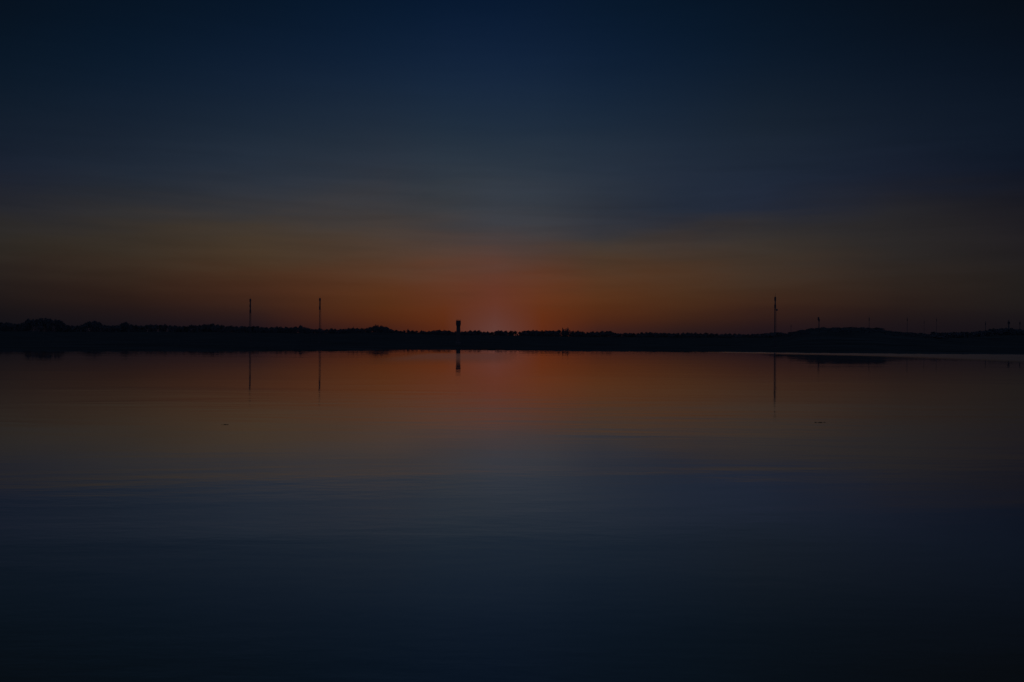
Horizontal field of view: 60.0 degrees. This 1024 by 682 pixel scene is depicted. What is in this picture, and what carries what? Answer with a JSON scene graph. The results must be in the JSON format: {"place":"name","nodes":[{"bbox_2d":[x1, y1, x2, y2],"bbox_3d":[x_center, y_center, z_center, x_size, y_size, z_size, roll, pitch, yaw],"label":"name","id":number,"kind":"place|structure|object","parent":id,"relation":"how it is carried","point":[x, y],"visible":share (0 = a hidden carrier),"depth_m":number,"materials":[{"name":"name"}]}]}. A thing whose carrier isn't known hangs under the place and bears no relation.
{"place":"outdoors","nodes":[
{"label":"outdoors","id":0,"kind":"place"},
{"bbox_2d":[0,349,1023,681],"bbox_3d":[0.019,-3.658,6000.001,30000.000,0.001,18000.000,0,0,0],"label":"water","id":1,"kind":"structure","parent":0,"point":[416,515],"depth_m":25.05,"materials":[{"name":"blue liquid"}]},
{"bbox_2d":[0,328,1023,354],"bbox_3d":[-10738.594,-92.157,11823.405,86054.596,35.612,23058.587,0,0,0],"label":"shore","id":2,"kind":"structure","parent":0,"point":[854,341],"depth_m":716.76,"materials":[{"name":"black soil"}]},
{"bbox_2d":[248,299,251,342],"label":"radio mast","id":3,"kind":"object","parent":2,"relation":"on","point":[249,318],"visible":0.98,"depth_m":692.46,"materials":[{"name":"metal"}]},
{"bbox_2d":[318,298,321,342],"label":"radio mast","id":4,"kind":"object","parent":2,"relation":"on","point":[319,318],"visible":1,"depth_m":692.57,"materials":[{"name":"metal"}]},
{"bbox_2d":[455,320,460,343],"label":"lookout tower","id":5,"kind":"structure","parent":2,"relation":"on","point":[458,323],"depth_m":718.53,"materials":[{"name":"concrete"}]},
{"bbox_2d":[0,319,1023,338],"bbox_3d":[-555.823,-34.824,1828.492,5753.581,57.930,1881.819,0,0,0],"label":"woodland","id":6,"kind":"object","parent":2,"relation":"on","point":[106,328],"visible":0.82,"depth_m":2467.27,"materials":[{"name":"black plant"}]},
{"bbox_2d":[773,297,777,347],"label":"radio mast","id":7,"kind":"object","parent":2,"relation":"on","point":[775,309],"visible":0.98,"depth_m":503.64,"materials":[{"name":"metal"}]},
{"bbox_2d":[0,0,1023,336],"label":"sky","id":8,"kind":"structure","parent":0,"point":[616,166],"materials":[{"name":"blue"}]}
]}

